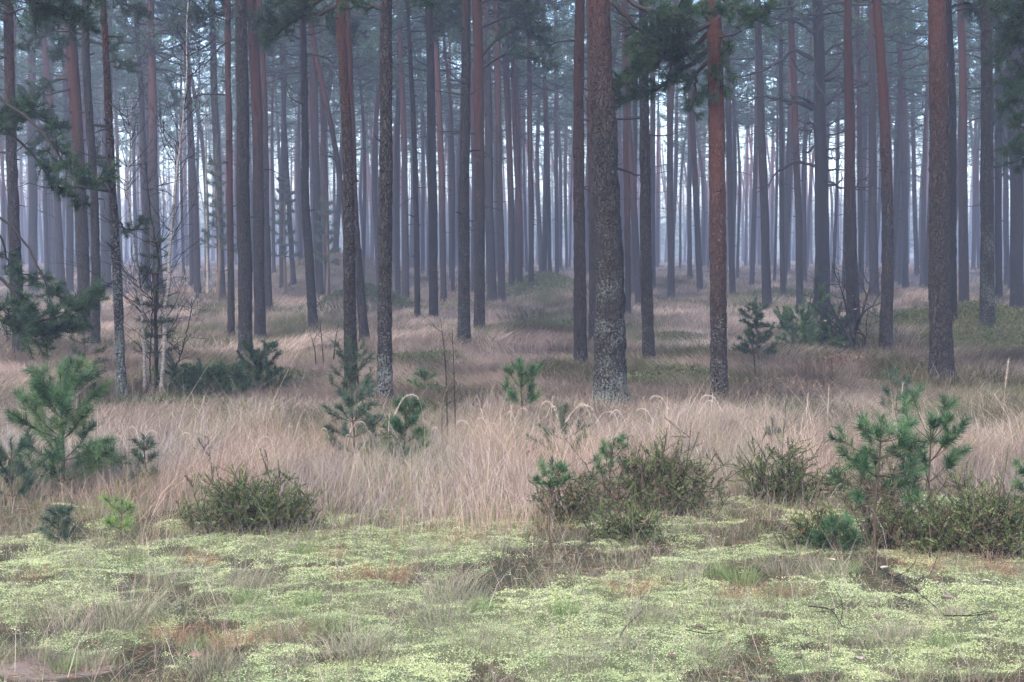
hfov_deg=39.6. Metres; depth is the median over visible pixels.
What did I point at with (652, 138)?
pine tree
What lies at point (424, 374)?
young pine
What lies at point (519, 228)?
pine tree
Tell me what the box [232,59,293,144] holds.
pine tree
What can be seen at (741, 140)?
sky
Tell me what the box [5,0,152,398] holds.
pine tree
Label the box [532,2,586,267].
pine tree
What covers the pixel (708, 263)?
pine tree
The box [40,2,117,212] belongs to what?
pine tree
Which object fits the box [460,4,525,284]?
pine tree
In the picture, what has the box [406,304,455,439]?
dead weed
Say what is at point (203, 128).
pine tree
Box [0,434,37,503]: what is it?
young pine
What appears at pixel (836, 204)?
pine tree
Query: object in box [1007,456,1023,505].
young pine
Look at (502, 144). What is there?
pine tree
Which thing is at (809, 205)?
pine tree
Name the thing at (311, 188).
pine tree
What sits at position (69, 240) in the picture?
pine tree
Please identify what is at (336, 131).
pine tree
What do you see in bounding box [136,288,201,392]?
birch sapling
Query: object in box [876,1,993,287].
pine tree
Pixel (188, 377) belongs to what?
bush
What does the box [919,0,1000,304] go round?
pine tree
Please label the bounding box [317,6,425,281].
pine tree
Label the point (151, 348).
birch sapling
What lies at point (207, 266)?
birch sapling
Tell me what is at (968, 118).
pine tree
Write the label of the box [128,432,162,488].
young pine
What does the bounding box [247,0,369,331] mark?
pine tree
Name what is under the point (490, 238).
pine tree
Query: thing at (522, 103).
pine tree
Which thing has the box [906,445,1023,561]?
heather bush
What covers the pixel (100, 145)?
pine tree
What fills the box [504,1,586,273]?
pine tree
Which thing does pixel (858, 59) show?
pine tree
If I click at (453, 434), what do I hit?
grass stalk
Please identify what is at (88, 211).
pine tree
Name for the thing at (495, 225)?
pine tree
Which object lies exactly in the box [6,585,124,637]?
grass tussock
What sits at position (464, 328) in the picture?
pine tree
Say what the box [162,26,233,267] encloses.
pine tree
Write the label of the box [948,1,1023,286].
pine tree
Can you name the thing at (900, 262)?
pine tree
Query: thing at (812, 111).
pine tree
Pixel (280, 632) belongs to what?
grass tussock
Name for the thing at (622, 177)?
pine tree
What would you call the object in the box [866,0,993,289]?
pine tree
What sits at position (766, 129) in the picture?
pine tree
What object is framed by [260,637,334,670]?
grass tussock
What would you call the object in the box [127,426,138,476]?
grass stalk
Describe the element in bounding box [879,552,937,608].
fallen twig
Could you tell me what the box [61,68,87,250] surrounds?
pine tree
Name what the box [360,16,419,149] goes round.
pine tree
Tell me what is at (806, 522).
heather bush
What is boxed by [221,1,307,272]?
pine tree
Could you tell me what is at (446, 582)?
grass tussock
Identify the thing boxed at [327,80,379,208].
pine tree
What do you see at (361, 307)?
pine tree
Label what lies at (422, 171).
pine tree
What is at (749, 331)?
young pine
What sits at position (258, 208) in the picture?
pine tree
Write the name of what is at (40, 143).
pine tree
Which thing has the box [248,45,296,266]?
pine tree
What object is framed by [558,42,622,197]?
pine tree
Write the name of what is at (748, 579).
grass tussock
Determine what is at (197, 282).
pine tree
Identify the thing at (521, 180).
pine tree
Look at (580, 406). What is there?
grass stalk
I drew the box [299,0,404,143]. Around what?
pine tree
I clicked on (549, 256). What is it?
pine tree
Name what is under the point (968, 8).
pine tree
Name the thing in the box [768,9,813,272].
pine tree
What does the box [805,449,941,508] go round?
heather bush
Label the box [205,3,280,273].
pine tree
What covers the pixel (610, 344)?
pine tree
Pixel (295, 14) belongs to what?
pine tree
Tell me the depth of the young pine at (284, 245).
50.49 m
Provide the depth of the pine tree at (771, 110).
63.99 m
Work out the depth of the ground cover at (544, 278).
22.30 m
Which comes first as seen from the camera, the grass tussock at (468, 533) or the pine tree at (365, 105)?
the grass tussock at (468, 533)
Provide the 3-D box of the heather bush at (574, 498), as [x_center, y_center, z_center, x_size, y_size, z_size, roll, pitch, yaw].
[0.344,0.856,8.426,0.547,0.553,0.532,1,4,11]
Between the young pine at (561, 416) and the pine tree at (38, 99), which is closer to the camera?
the young pine at (561, 416)
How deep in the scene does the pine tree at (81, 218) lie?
25.60 m
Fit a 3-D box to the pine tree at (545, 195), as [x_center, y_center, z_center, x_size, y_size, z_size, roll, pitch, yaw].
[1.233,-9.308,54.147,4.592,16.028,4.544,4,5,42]
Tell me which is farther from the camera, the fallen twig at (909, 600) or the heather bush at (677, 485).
the heather bush at (677, 485)
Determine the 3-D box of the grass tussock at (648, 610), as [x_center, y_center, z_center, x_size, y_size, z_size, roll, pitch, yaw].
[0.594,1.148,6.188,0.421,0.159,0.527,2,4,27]
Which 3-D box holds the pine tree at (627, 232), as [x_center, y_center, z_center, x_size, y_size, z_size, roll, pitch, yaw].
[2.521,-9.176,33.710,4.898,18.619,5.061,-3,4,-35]
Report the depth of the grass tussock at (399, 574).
7.03 m
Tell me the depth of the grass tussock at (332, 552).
7.45 m
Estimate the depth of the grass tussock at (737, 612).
6.19 m
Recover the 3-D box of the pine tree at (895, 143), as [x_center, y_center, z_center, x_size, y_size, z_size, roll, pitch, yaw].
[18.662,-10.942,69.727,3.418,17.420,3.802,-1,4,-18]
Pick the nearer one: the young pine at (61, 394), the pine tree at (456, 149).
the young pine at (61, 394)
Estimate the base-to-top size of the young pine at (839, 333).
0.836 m
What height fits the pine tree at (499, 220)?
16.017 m
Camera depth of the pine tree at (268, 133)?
89.51 m
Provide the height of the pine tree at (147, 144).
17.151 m
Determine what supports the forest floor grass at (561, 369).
on the ground at (508, 562)
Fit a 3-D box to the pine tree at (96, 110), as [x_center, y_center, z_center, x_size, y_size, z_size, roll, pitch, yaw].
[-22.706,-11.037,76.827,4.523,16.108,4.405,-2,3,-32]
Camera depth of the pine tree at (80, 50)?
62.64 m
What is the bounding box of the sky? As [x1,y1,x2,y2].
[0,0,1009,258]
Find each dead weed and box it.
[196,433,225,456]
[301,315,343,364]
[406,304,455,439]
[441,377,470,447]
[470,384,484,434]
[741,333,770,373]
[797,350,838,400]
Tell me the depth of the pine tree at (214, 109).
42.35 m
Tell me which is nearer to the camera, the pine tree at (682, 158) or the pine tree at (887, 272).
the pine tree at (887, 272)
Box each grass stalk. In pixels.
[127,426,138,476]
[395,393,424,430]
[452,419,472,463]
[565,404,599,439]
[694,393,721,458]
[698,399,719,463]
[826,386,829,468]
[1001,358,1009,453]
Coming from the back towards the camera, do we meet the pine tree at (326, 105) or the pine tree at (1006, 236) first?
the pine tree at (1006, 236)
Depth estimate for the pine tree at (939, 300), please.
16.91 m
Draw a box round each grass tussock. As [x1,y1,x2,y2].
[0,617,77,666]
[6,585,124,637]
[11,562,64,582]
[27,642,92,673]
[31,543,109,568]
[31,572,188,632]
[70,638,127,667]
[105,576,195,622]
[118,545,152,563]
[127,548,203,587]
[128,610,210,646]
[164,629,268,681]
[169,544,229,566]
[172,610,288,654]
[178,621,230,652]
[213,558,285,589]
[221,583,270,604]
[245,612,321,644]
[252,610,332,641]
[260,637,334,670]
[262,589,320,619]
[273,606,426,663]
[285,531,325,554]
[289,582,328,605]
[299,597,354,636]
[300,542,362,558]
[308,558,390,581]
[315,615,442,668]
[342,555,437,583]
[355,573,492,630]
[390,558,505,600]
[398,537,464,558]
[422,567,504,606]
[431,520,495,544]
[434,622,515,655]
[454,585,499,611]
[478,533,522,552]
[526,627,617,675]
[535,592,582,616]
[583,622,658,654]
[588,574,665,598]
[607,585,691,623]
[611,566,673,589]
[659,553,711,582]
[675,630,748,668]
[699,556,737,580]
[703,572,774,601]
[714,553,771,586]
[715,597,775,623]
[747,544,822,577]
[747,572,811,598]
[773,577,821,598]
[774,540,866,578]
[809,553,869,575]
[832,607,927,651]
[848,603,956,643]
[883,544,964,577]
[910,592,986,620]
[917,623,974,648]
[934,540,1023,578]
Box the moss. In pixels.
[0,492,1023,681]
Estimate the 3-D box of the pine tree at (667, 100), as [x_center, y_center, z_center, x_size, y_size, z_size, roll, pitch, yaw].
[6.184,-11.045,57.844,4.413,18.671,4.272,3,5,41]
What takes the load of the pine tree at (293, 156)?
on the ground at (508, 562)
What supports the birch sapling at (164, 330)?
on the ground at (508, 562)
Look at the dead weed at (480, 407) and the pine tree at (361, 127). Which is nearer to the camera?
the dead weed at (480, 407)
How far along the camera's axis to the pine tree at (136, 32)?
42.33 m
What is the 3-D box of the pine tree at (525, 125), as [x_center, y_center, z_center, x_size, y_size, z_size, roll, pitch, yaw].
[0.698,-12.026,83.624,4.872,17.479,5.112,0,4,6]
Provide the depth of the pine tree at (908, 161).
77.24 m
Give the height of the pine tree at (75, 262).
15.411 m
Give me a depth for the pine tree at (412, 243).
84.74 m
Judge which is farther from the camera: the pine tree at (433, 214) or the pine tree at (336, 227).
the pine tree at (336, 227)
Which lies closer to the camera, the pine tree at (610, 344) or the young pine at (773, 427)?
the young pine at (773, 427)
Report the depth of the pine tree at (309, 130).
68.76 m
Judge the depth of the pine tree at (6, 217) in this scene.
90.88 m
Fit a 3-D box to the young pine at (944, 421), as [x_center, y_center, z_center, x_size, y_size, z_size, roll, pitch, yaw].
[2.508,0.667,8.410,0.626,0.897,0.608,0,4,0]
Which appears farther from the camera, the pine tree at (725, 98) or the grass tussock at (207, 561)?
the pine tree at (725, 98)
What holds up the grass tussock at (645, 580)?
on the ground at (508, 562)
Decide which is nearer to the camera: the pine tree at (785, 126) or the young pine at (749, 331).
the young pine at (749, 331)
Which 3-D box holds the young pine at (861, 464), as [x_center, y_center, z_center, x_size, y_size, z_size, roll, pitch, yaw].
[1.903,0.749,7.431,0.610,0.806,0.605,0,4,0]
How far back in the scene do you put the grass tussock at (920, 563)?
7.12 m
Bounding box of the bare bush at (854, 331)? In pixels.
[796,235,917,353]
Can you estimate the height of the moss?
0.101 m
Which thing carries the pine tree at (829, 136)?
on the ground at (508, 562)
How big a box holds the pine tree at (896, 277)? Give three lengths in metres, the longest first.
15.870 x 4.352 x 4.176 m
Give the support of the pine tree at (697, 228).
on the ground at (508, 562)
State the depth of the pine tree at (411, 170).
92.11 m
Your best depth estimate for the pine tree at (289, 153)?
93.39 m
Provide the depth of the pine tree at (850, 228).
25.00 m
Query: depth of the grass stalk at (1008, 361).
10.20 m
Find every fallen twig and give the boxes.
[190,509,254,532]
[560,537,602,558]
[615,593,643,634]
[686,628,723,633]
[808,589,861,628]
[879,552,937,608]
[894,574,925,608]
[944,610,994,617]
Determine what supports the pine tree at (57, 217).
on the ground at (508, 562)
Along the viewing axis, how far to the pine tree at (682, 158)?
87.50 m
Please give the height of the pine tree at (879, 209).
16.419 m
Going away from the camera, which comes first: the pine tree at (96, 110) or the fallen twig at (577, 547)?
the fallen twig at (577, 547)
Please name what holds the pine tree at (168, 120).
on the ground at (508, 562)
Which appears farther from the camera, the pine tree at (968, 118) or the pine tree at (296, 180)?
the pine tree at (296, 180)
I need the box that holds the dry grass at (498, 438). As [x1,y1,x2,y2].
[0,324,1023,570]
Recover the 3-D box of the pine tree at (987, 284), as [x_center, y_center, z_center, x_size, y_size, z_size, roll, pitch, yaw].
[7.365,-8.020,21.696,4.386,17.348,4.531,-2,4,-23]
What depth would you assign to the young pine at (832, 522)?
7.41 m
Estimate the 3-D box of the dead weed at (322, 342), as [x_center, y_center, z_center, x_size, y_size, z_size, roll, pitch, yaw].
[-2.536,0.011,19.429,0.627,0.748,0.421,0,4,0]
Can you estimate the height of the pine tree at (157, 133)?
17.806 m
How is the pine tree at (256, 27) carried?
on the ground at (508, 562)
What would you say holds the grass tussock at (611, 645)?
on the ground at (508, 562)
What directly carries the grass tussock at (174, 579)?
on the ground at (508, 562)
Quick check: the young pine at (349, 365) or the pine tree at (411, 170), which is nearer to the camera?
the young pine at (349, 365)
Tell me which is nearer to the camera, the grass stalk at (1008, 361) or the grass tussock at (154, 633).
the grass tussock at (154, 633)
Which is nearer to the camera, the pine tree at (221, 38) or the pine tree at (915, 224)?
the pine tree at (221, 38)
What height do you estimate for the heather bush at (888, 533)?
0.509 m
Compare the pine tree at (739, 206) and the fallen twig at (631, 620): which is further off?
the pine tree at (739, 206)
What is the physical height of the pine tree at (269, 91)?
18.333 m
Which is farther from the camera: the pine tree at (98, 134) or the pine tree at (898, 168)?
the pine tree at (98, 134)
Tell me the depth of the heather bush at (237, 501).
8.08 m
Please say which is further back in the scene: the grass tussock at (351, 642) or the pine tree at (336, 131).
the pine tree at (336, 131)
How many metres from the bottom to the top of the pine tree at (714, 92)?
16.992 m
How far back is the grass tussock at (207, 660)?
5.31 m
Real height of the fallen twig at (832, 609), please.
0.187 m
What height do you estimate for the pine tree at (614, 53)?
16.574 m
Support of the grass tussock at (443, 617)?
on the ground at (508, 562)
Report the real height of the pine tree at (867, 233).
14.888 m
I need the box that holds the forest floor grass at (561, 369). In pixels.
[0,249,1023,436]
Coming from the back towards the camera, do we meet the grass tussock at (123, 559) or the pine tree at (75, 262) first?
the pine tree at (75, 262)
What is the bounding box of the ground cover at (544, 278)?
[48,269,1023,418]
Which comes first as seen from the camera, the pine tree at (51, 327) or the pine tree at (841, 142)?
the pine tree at (51, 327)
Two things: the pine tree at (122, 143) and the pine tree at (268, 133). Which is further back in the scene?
the pine tree at (122, 143)
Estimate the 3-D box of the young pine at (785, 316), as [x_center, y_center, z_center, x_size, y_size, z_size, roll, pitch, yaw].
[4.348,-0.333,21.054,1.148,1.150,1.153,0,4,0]
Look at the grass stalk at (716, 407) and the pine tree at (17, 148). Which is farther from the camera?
the pine tree at (17, 148)
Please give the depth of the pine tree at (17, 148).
96.62 m
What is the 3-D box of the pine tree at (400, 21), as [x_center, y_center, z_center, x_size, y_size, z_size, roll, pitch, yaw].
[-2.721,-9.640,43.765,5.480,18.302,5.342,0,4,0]
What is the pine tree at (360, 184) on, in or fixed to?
on the ground at (508, 562)
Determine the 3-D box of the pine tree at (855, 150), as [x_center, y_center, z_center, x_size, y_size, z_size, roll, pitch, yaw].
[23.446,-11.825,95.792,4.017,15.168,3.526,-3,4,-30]
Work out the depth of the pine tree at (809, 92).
61.21 m
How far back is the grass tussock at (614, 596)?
6.62 m
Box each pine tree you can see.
[0,0,70,355]
[0,0,94,281]
[0,0,97,295]
[0,0,120,337]
[0,0,121,361]
[0,0,154,345]
[0,2,37,273]
[0,2,64,188]
[0,3,60,294]
[0,3,101,288]
[0,7,25,105]
[0,9,27,277]
[0,20,25,253]
[0,62,27,190]
[2,24,58,165]
[3,8,59,183]
[3,11,63,272]
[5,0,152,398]
[16,0,127,292]
[16,5,63,275]
[21,50,64,182]
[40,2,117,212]
[53,7,122,195]
[54,37,120,269]
[56,0,204,292]
[56,33,121,237]
[57,67,101,267]
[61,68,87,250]
[78,0,162,290]
[78,0,216,297]
[78,18,136,271]
[86,24,120,229]
[90,0,156,272]
[91,0,181,244]
[92,18,169,272]
[92,34,138,185]
[99,1,181,284]
[101,0,193,221]
[112,0,195,137]
[113,14,172,265]
[118,16,176,193]
[120,63,173,206]
[127,0,233,288]
[133,0,233,292]
[156,14,221,274]
[157,0,248,277]
[157,0,248,299]
[161,43,223,264]
[162,0,275,338]
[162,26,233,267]
[185,0,266,355]
[194,56,234,265]
[196,20,251,236]
[201,0,291,342]
[204,0,294,191]
[204,37,250,204]
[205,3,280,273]
[209,1,317,290]
[217,1,320,226]
[217,3,351,287]
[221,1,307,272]
[224,78,277,209]
[231,3,297,190]
[232,56,292,180]
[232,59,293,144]
[232,99,270,222]
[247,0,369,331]
[247,28,291,193]
[248,0,379,295]
[248,3,335,284]
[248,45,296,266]
[249,0,392,297]
[250,0,272,312]
[256,0,359,391]
[265,4,331,259]
[268,3,340,193]
[268,28,335,257]
[270,43,332,250]
[270,80,330,229]
[274,2,340,250]
[274,11,342,230]
[280,72,366,183]
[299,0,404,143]
[299,2,370,258]
[315,1,379,251]
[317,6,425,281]
[319,2,358,225]
[321,2,445,286]
[323,0,372,341]
[324,1,375,128]
[324,1,378,210]
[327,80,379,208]
[333,0,440,404]
[335,39,393,247]
[337,35,395,253]
[350,0,440,298]
[352,1,419,139]
[353,0,426,101]
[353,12,448,265]
[354,0,413,219]
[354,0,445,294]
[355,10,424,218]
[357,85,395,259]
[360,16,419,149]
[372,0,470,318]
[374,2,473,292]
[374,12,458,273]
[378,0,472,301]
[392,14,456,185]
[392,32,460,275]
[392,50,447,269]
[392,61,426,268]
[400,7,449,321]
[405,20,493,280]
[408,48,460,267]
[419,39,510,176]
[420,2,518,292]
[422,0,504,346]
[422,32,503,275]
[423,0,561,330]
[425,38,460,266]
[432,0,528,301]
[436,43,460,266]
[443,41,512,167]
[447,25,512,263]
[451,0,566,287]
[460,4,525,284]
[470,0,566,286]
[470,4,534,274]
[471,0,532,302]
[484,85,512,197]
[489,0,585,287]
[489,3,585,279]
[490,0,586,271]
[492,5,559,273]
[493,9,573,270]
[501,0,586,272]
[501,33,561,271]
[501,59,553,233]
[502,46,549,267]
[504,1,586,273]
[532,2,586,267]
[534,14,572,267]
[534,42,586,265]
[535,0,592,363]
[544,0,668,226]
[547,0,630,273]
[547,5,622,255]
[548,4,586,267]
[556,0,683,364]
[558,0,660,112]
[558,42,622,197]
[563,0,688,295]
[570,5,638,87]
[583,0,738,407]
[584,0,694,305]
[585,16,660,225]
[586,0,619,343]
[610,0,682,287]
[612,0,782,404]
[614,62,639,268]
[617,0,735,297]
[620,0,639,315]
[621,30,657,267]
[621,79,657,195]
[635,0,704,277]
[637,43,707,249]
[647,2,723,291]
[655,4,706,268]
[661,0,707,277]
[673,66,740,267]
[679,68,742,268]
[680,66,753,182]
[683,2,807,295]
[683,43,754,273]
[693,0,810,286]
[693,0,859,295]
[693,1,743,124]
[693,1,767,192]
[695,17,750,202]
[696,4,787,277]
[699,0,787,251]
[701,0,833,310]
[724,29,801,183]
[725,0,907,317]
[725,29,774,216]
[737,0,842,285]
[739,0,813,279]
[740,0,838,232]
[741,5,812,195]
[754,0,855,283]
[761,0,837,305]
[766,13,812,154]
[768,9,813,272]
[773,0,914,329]
[784,15,843,188]
[785,35,842,203]
[786,0,860,183]
[786,33,836,268]
[796,0,909,288]
[797,0,855,215]
[799,29,855,169]
[799,49,856,210]
[800,0,911,294]
[802,7,868,282]
[812,1,906,216]
[824,0,923,299]
[825,0,914,280]
[828,8,909,222]
[829,39,856,232]
[830,0,956,286]
[831,7,894,226]
[840,91,868,228]
[842,67,916,242]
[842,72,909,269]
[854,11,926,227]
[855,1,928,284]
[863,0,894,352]
[864,0,956,289]
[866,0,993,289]
[867,3,929,261]
[867,23,922,281]
[875,4,970,275]
[876,0,925,276]
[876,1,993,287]
[893,47,956,265]
[908,16,958,200]
[909,0,1011,323]
[918,0,1006,229]
[919,0,994,218]
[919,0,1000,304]
[924,10,980,273]
[926,0,958,384]
[926,0,1007,206]
[946,0,1021,337]
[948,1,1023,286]
[948,3,976,136]
[956,28,980,269]
[957,51,994,269]
[967,11,1023,288]
[967,29,1008,247]
[969,47,1023,269]
[972,0,1003,300]
[975,0,1023,175]
[976,0,1023,310]
[993,50,1023,194]
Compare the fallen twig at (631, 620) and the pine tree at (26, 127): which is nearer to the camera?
the fallen twig at (631, 620)
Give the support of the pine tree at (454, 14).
on the ground at (508, 562)
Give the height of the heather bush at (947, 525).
0.595 m
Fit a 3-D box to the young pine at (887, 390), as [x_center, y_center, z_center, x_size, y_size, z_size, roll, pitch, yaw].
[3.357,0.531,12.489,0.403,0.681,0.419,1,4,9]
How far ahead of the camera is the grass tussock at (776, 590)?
6.58 m
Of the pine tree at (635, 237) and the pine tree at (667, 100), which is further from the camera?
the pine tree at (667, 100)
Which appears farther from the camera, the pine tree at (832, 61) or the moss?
the pine tree at (832, 61)
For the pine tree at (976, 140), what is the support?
on the ground at (508, 562)
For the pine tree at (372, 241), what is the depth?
93.91 m
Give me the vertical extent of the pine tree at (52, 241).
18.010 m
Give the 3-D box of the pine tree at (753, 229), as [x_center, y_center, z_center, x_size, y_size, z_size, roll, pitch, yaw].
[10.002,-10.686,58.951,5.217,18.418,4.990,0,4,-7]
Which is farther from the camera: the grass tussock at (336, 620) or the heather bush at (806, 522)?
the heather bush at (806, 522)
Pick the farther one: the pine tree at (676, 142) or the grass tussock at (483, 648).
the pine tree at (676, 142)
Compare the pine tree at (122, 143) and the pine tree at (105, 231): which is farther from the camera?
the pine tree at (122, 143)
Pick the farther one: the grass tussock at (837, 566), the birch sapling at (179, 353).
the birch sapling at (179, 353)
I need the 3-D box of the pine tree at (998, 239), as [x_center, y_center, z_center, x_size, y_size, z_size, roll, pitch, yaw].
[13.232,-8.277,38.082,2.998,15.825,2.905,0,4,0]
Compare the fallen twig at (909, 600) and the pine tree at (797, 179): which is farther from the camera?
the pine tree at (797, 179)
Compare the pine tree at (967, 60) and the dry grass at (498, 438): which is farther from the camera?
the pine tree at (967, 60)
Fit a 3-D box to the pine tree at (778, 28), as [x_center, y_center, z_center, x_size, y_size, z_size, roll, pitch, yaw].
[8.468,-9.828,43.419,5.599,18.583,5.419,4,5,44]
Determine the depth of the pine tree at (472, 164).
50.11 m
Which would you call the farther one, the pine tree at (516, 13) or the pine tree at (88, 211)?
the pine tree at (88, 211)
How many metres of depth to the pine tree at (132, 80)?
55.11 m
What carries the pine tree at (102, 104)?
on the ground at (508, 562)
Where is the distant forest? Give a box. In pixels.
[0,52,1009,266]
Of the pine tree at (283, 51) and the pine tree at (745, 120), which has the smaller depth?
the pine tree at (283, 51)
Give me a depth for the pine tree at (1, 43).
59.67 m
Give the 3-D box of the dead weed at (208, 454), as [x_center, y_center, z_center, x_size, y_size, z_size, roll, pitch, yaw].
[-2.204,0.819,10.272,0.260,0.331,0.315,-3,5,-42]
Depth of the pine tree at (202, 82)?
92.74 m
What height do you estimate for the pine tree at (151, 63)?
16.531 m
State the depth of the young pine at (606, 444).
9.04 m
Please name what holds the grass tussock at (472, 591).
on the ground at (508, 562)
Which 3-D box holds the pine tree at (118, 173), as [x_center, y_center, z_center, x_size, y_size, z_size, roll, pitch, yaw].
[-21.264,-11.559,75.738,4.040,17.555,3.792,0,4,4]
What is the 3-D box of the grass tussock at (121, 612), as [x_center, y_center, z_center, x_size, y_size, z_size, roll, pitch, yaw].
[-1.706,1.108,6.062,0.788,0.238,0.630,0,4,0]
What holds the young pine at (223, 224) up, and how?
on the ground at (508, 562)
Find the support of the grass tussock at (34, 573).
on the ground at (508, 562)
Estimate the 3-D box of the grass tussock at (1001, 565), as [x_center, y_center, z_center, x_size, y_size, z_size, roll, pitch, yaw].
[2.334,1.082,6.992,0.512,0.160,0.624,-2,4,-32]
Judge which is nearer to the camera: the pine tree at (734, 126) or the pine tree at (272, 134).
the pine tree at (272, 134)
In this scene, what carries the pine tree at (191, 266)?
on the ground at (508, 562)
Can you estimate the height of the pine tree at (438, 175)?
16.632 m
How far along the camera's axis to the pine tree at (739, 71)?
72.25 m
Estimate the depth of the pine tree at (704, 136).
81.28 m
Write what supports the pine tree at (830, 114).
on the ground at (508, 562)
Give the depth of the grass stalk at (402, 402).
9.45 m
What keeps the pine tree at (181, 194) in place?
on the ground at (508, 562)
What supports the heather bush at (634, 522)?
on the ground at (508, 562)
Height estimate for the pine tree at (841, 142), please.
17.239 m
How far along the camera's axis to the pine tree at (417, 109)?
80.40 m
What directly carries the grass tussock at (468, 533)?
on the ground at (508, 562)
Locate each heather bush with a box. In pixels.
[169,448,329,535]
[524,437,616,525]
[558,417,753,519]
[575,474,680,548]
[704,405,857,509]
[754,494,872,550]
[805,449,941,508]
[815,479,945,550]
[877,462,995,557]
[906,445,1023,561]
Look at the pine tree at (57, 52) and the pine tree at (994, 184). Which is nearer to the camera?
the pine tree at (57, 52)
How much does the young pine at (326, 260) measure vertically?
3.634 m
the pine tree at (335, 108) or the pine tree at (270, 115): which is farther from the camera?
the pine tree at (270, 115)
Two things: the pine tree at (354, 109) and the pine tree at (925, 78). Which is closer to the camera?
the pine tree at (354, 109)
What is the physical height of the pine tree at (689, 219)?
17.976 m
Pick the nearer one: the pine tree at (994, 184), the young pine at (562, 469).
the young pine at (562, 469)
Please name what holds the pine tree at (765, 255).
on the ground at (508, 562)
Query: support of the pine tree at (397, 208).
on the ground at (508, 562)
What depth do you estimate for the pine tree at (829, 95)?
51.95 m
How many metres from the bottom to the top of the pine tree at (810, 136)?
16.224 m
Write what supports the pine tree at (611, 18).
on the ground at (508, 562)
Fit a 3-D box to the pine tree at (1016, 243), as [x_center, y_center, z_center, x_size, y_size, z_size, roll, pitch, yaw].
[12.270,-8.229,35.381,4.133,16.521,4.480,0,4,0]
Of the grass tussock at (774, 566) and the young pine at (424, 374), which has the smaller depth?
the grass tussock at (774, 566)
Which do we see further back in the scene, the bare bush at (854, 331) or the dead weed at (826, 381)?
the bare bush at (854, 331)
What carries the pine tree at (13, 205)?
on the ground at (508, 562)
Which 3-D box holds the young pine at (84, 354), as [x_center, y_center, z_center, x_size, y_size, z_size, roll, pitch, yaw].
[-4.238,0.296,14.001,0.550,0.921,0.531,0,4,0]
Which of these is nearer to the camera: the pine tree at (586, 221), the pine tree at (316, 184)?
the pine tree at (316, 184)
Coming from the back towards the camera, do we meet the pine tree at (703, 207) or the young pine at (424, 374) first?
the pine tree at (703, 207)
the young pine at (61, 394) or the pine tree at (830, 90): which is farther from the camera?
the pine tree at (830, 90)
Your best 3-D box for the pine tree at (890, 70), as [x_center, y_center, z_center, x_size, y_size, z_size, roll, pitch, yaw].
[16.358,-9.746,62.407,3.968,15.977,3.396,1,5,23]
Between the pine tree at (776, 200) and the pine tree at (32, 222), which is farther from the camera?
the pine tree at (776, 200)
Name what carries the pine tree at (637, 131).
on the ground at (508, 562)
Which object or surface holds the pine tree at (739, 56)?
on the ground at (508, 562)
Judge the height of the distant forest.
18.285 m
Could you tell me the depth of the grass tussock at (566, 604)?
6.27 m
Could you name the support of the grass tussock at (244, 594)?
on the ground at (508, 562)
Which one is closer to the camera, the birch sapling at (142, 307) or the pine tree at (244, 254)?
the birch sapling at (142, 307)
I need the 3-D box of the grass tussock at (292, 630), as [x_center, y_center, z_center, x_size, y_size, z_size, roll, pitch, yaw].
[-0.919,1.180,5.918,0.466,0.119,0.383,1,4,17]
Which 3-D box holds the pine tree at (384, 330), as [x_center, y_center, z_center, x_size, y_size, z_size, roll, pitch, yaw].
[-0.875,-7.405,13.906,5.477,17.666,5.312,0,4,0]
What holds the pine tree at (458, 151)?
on the ground at (508, 562)
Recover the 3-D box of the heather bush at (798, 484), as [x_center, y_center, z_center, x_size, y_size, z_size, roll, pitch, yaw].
[1.692,0.753,8.916,0.919,0.706,0.646,0,4,0]
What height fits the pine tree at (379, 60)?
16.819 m
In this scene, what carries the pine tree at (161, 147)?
on the ground at (508, 562)
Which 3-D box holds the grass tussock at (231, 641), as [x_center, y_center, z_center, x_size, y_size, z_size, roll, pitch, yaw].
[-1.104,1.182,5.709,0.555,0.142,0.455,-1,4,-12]
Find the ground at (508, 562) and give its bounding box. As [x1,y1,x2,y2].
[0,252,1023,681]
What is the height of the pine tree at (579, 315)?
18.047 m
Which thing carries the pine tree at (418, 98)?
on the ground at (508, 562)
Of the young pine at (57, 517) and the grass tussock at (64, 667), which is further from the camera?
the young pine at (57, 517)
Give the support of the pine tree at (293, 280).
on the ground at (508, 562)
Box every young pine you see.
[0,353,134,490]
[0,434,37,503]
[35,502,81,542]
[66,328,111,405]
[96,489,136,538]
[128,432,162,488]
[130,215,180,390]
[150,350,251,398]
[198,143,236,301]
[231,337,293,392]
[269,163,303,293]
[313,188,342,295]
[320,372,385,460]
[327,334,376,391]
[378,391,433,466]
[406,365,440,397]
[501,355,545,441]
[526,402,592,453]
[527,454,573,554]
[586,431,630,491]
[731,295,777,365]
[758,415,784,451]
[773,281,850,350]
[801,510,868,553]
[809,302,859,349]
[821,407,928,554]
[872,363,913,423]
[881,378,976,505]
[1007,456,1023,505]
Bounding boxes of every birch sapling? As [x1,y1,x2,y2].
[55,71,236,398]
[83,0,233,392]
[103,161,210,393]
[128,258,171,392]
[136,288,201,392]
[177,67,235,294]
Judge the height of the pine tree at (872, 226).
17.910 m
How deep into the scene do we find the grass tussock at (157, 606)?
6.16 m

